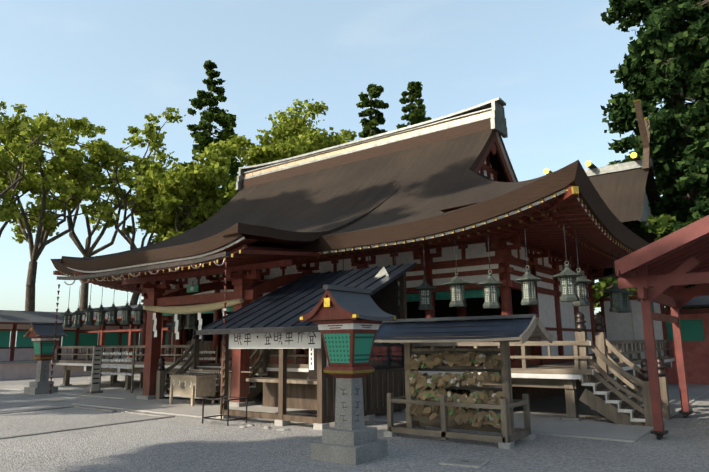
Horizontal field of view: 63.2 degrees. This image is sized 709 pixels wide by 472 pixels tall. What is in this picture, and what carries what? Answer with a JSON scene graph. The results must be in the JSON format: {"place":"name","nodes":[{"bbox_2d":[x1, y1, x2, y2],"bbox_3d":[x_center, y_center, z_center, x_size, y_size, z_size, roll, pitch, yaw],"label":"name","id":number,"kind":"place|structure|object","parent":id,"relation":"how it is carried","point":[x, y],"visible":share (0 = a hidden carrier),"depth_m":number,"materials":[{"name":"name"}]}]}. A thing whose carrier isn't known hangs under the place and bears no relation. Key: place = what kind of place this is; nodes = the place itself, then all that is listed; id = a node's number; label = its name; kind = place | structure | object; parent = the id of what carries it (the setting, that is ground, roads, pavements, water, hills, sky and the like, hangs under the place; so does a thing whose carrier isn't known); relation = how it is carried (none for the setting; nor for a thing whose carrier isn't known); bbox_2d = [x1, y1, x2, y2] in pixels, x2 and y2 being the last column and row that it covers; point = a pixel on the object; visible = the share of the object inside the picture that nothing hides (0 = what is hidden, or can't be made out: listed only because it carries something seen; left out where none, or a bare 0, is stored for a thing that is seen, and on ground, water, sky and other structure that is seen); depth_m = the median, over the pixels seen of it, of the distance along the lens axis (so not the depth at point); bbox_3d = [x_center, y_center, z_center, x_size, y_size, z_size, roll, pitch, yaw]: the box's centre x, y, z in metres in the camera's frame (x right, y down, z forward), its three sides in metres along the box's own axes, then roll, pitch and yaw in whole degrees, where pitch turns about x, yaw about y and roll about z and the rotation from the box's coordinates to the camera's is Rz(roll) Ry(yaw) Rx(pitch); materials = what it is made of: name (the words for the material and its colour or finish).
{"place":"outdoors","nodes":[
{"label":"outdoors","id":0,"kind":"place"},
{"bbox_2d":[0,0,692,346],"label":"sky","id":1,"kind":"structure","parent":0,"point":[113,64],"materials":[{"name":"blue"}]},
{"bbox_2d":[0,373,708,471],"bbox_3d":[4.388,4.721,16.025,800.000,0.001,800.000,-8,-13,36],"label":"ground","id":2,"kind":"structure","parent":0,"point":[177,443],"depth_m":9.95,"materials":[{"name":"grey gravel"}]},
{"bbox_2d":[0,111,83,236],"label":"broadleaf tree","id":3,"kind":"object","parent":2,"relation":"on","point":[10,161],"visible":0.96,"depth_m":38.42,"materials":[{"name":"green plant"}]},
{"bbox_2d":[24,322,67,394],"bbox_3d":[-11.993,4.693,22.250,1.130,2.675,1.200,-8,-13,36],"label":"stone lantern","id":4,"kind":"object","parent":2,"relation":"on","point":[41,334],"visible":0.98,"depth_m":22.06,"materials":[{"name":"stone"}]},
{"bbox_2d":[0,101,118,310],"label":"broadleaf tree","id":5,"kind":"object","parent":2,"relation":"on","point":[65,185],"visible":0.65,"depth_m":43.84,"materials":[{"name":"green plant"}]},
{"bbox_2d":[0,310,172,379],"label":"perimeter wall","id":6,"kind":"structure","parent":2,"relation":"on","point":[18,361],"depth_m":34.36,"materials":[{"name":"stone"}]},
{"bbox_2d":[0,406,174,439],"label":"pavement edging","id":7,"kind":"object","parent":2,"relation":"on","point":[161,416],"depth_m":13.75,"materials":[{"name":"stone"}]},
{"bbox_2d":[0,103,190,310],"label":"broadleaf tree","id":8,"kind":"object","parent":2,"relation":"on","point":[125,174],"visible":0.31,"depth_m":50.78,"materials":[{"name":"green plant"}]},
{"bbox_2d":[74,122,181,304],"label":"broadleaf tree","id":9,"kind":"object","parent":2,"relation":"on","point":[104,152],"visible":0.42,"depth_m":47.09,"materials":[{"name":"green plant"}]},
{"bbox_2d":[133,148,230,242],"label":"broadleaf tree","id":10,"kind":"object","parent":2,"relation":"on","point":[195,202],"visible":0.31,"depth_m":42.93,"materials":[{"name":"green plant"}]},
{"bbox_2d":[110,410,289,430],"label":"stones","id":11,"kind":"object","parent":2,"relation":"on","point":[251,425],"visible":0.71,"depth_m":12.52,"materials":[{"name":"stone"}]},
{"bbox_2d":[178,59,242,198],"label":"tall cedar tree","id":12,"kind":"object","parent":2,"relation":"on","point":[219,116],"visible":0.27,"depth_m":62.48,"materials":[{"name":"green plant"}]},
{"bbox_2d":[202,396,247,425],"bbox_3d":[-2.968,3.989,13.180,0.875,0.562,0.575,-8,-13,36],"label":"metal stand","id":13,"kind":"object","parent":2,"relation":"on","point":[227,415],"visible":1,"depth_m":13.15,"materials":[{"name":"grey metal"}]},
{"bbox_2d":[217,181,238,204],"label":"broadleaf tree","id":14,"kind":"object","parent":2,"relation":"on","point":[232,188],"depth_m":45.75,"materials":[{"name":"green plant"}]},
{"bbox_2d":[218,113,239,186],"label":"tall cedar tree","id":15,"kind":"object","parent":2,"relation":"on","point":[232,130],"depth_m":71.44,"materials":[{"name":"green plant"}]},
{"bbox_2d":[247,133,309,163],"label":"broadleaf tree","id":16,"kind":"object","parent":2,"relation":"on","point":[269,153],"visible":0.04,"depth_m":47.13,"materials":[{"name":"green plant"}]},
{"bbox_2d":[204,99,356,166],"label":"broadleaf tree","id":17,"kind":"object","parent":2,"relation":"on","point":[297,125],"visible":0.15,"depth_m":51.70,"materials":[{"name":"green plant"}]},
{"bbox_2d":[196,262,416,429],"bbox_3d":[-1.067,2.528,14.468,3.910,3.864,4.100,-8,-13,36],"label":"wooden stall","id":18,"kind":"object","parent":2,"relation":"on","point":[271,320],"visible":0.79,"depth_m":13.95,"materials":[{"name":"brown wood"}]},
{"bbox_2d":[300,284,395,464],"bbox_3d":[-0.087,2.164,9.292,1.130,2.675,1.200,-8,-13,36],"label":"stone lantern","id":19,"kind":"object","parent":2,"relation":"on","point":[347,320],"visible":1,"depth_m":9.07,"materials":[{"name":"stone"}]},
{"bbox_2d":[356,83,388,137],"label":"conifer tree","id":20,"kind":"object","parent":2,"relation":"on","point":[370,124],"visible":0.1,"depth_m":56.59,"materials":[{"name":"green plant"}]},
{"bbox_2d":[396,81,431,128],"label":"conifer tree","id":21,"kind":"object","parent":2,"relation":"on","point":[416,114],"visible":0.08,"depth_m":59.71,"materials":[{"name":"green plant"}]},
{"bbox_2d":[374,314,552,448],"bbox_3d":[1.928,2.681,11.010,3.300,2.240,1.598,-8,-13,36],"label":"ema rack","id":22,"kind":"object","parent":2,"relation":"on","point":[504,330],"visible":0.9,"depth_m":10.63,"materials":[{"name":"brown wood"}]},
{"bbox_2d":[404,351,504,428],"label":"ema plaques","id":23,"kind":"object","parent":22,"relation":"attached to","point":[419,382],"visible":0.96,"depth_m":10.81,"materials":[{"name":"brown wood"}]},
{"bbox_2d":[439,457,489,467],"bbox_3d":[1.635,3.353,8.548,0.620,0.028,0.500,-6,-12,27],"label":"ground plate","id":24,"kind":"object","parent":2,"relation":"on","point":[466,462],"visible":1,"depth_m":8.47,"materials":[{"name":"metal"}]},
{"bbox_2d":[592,162,650,325],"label":"dark tree","id":25,"kind":"object","parent":2,"relation":"on","point":[601,286],"visible":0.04,"depth_m":41.63,"materials":[{"name":"green plant"}]},
{"bbox_2d":[600,0,708,306],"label":"dark tree","id":26,"kind":"object","parent":2,"relation":"on","point":[671,142],"visible":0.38,"depth_m":33.25,"materials":[{"name":"green plant"}]},
{"bbox_2d":[600,287,708,384],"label":"building","id":27,"kind":"structure","parent":2,"relation":"on","point":[694,324],"depth_m":22.86,"materials":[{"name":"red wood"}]},
{"bbox_2d":[614,215,708,439],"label":"pavilion","id":28,"kind":"structure","parent":2,"relation":"on","point":[667,269],"depth_m":10.77,"materials":[{"name":"red wood"}]},
{"bbox_2d":[629,0,708,309],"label":"dark tree","id":29,"kind":"object","parent":2,"relation":"on","point":[663,36],"visible":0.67,"depth_m":26.48,"materials":[{"name":"green plant"}]},
{"bbox_2d":[640,214,708,286],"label":"tree","id":30,"kind":"object","parent":2,"relation":"on","point":[661,225],"visible":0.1,"depth_m":25.77,"materials":[{"name":"green plant"}]},
{"bbox_2d":[663,49,707,191],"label":"dark tree","id":31,"kind":"object","parent":2,"relation":"on","point":[688,88],"depth_m":45.69,"materials":[{"name":"green plant"}]},
{"bbox_2d":[0,378,708,442],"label":"paving","id":32,"kind":"structure","parent":0,"point":[548,414],"depth_m":15.44,"materials":[{"name":"stone"}]},
{"bbox_2d":[86,345,102,393],"bbox_3d":[-9.683,5.005,21.600,0.300,1.775,0.500,-8,-13,36],"label":"sign board","id":33,"kind":"object","parent":32,"relation":"on","point":[96,368],"visible":0.98,"depth_m":21.57,"materials":[{"name":"grey wood"}]},
{"bbox_2d":[72,304,174,375],"bbox_3d":[-13.172,6.268,35.217,11.030,4.324,4.885,-8,-13,36],"label":"side corridor","id":34,"kind":"object","parent":32,"relation":"on","point":[131,330],"visible":0.12,"depth_m":34.77,"materials":[{"name":"brown wood"}]},
{"bbox_2d":[99,346,218,392],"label":"omikuji racks","id":35,"kind":"object","parent":32,"relation":"on","point":[116,359],"visible":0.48,"depth_m":22.52,"materials":[{"name":"white paper"}]},
{"bbox_2d":[49,251,315,409],"bbox_3d":[-4.622,3.230,18.972,8.360,4.200,6.460,-8,-13,36],"label":"entrance porch","id":36,"kind":"object","parent":32,"relation":"on","point":[157,303],"visible":0.92,"depth_m":18.05,"materials":[{"name":"wood"}]},
{"bbox_2d":[169,369,252,405],"bbox_3d":[-4.206,4.486,16.993,3.103,1.000,1.190,-8,-13,36],"label":"offering box","id":37,"kind":"object","parent":32,"relation":"on","point":[192,386],"visible":1,"depth_m":16.97,"materials":[{"name":"brown wood"}]},
{"bbox_2d":[51,311,674,426],"bbox_3d":[0.106,5.180,23.992,24.387,2.750,15.977,-8,-13,36],"label":"veranda","id":38,"kind":"object","parent":32,"relation":"on","point":[604,374],"visible":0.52,"depth_m":14.00,"materials":[{"name":"brown wood"}]},
{"bbox_2d":[135,234,603,367],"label":"shrine building","id":39,"kind":"structure","parent":38,"relation":"on","point":[509,266],"depth_m":19.40,"materials":[{"name":"red wood"}]},
{"bbox_2d":[50,97,649,292],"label":"roof","id":40,"kind":"structure","parent":39,"relation":"on","point":[458,158],"depth_m":21.70,"materials":[{"name":"brown wood"}]},
{"bbox_2d":[61,179,405,272],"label":"roof","id":41,"kind":"structure","parent":40,"relation":"on","point":[306,221],"depth_m":18.89,"materials":[{"name":"brown plant"}]},
{"bbox_2d":[53,182,633,292],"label":"roof eaves","id":42,"kind":"object","parent":40,"relation":"attached to","point":[544,227],"visible":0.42,"depth_m":16.06,"materials":[{"name":"brown wood"}]},
{"bbox_2d":[59,225,653,329],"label":"hanging lanterns","id":43,"kind":"object","parent":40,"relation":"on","point":[574,289],"visible":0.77,"depth_m":15.07,"materials":[{"name":"grey metal"}]},
{"bbox_2d":[518,99,659,243],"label":"roof","id":44,"kind":"structure","parent":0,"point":[624,190],"depth_m":29.80,"materials":[{"name":"brown wood"}]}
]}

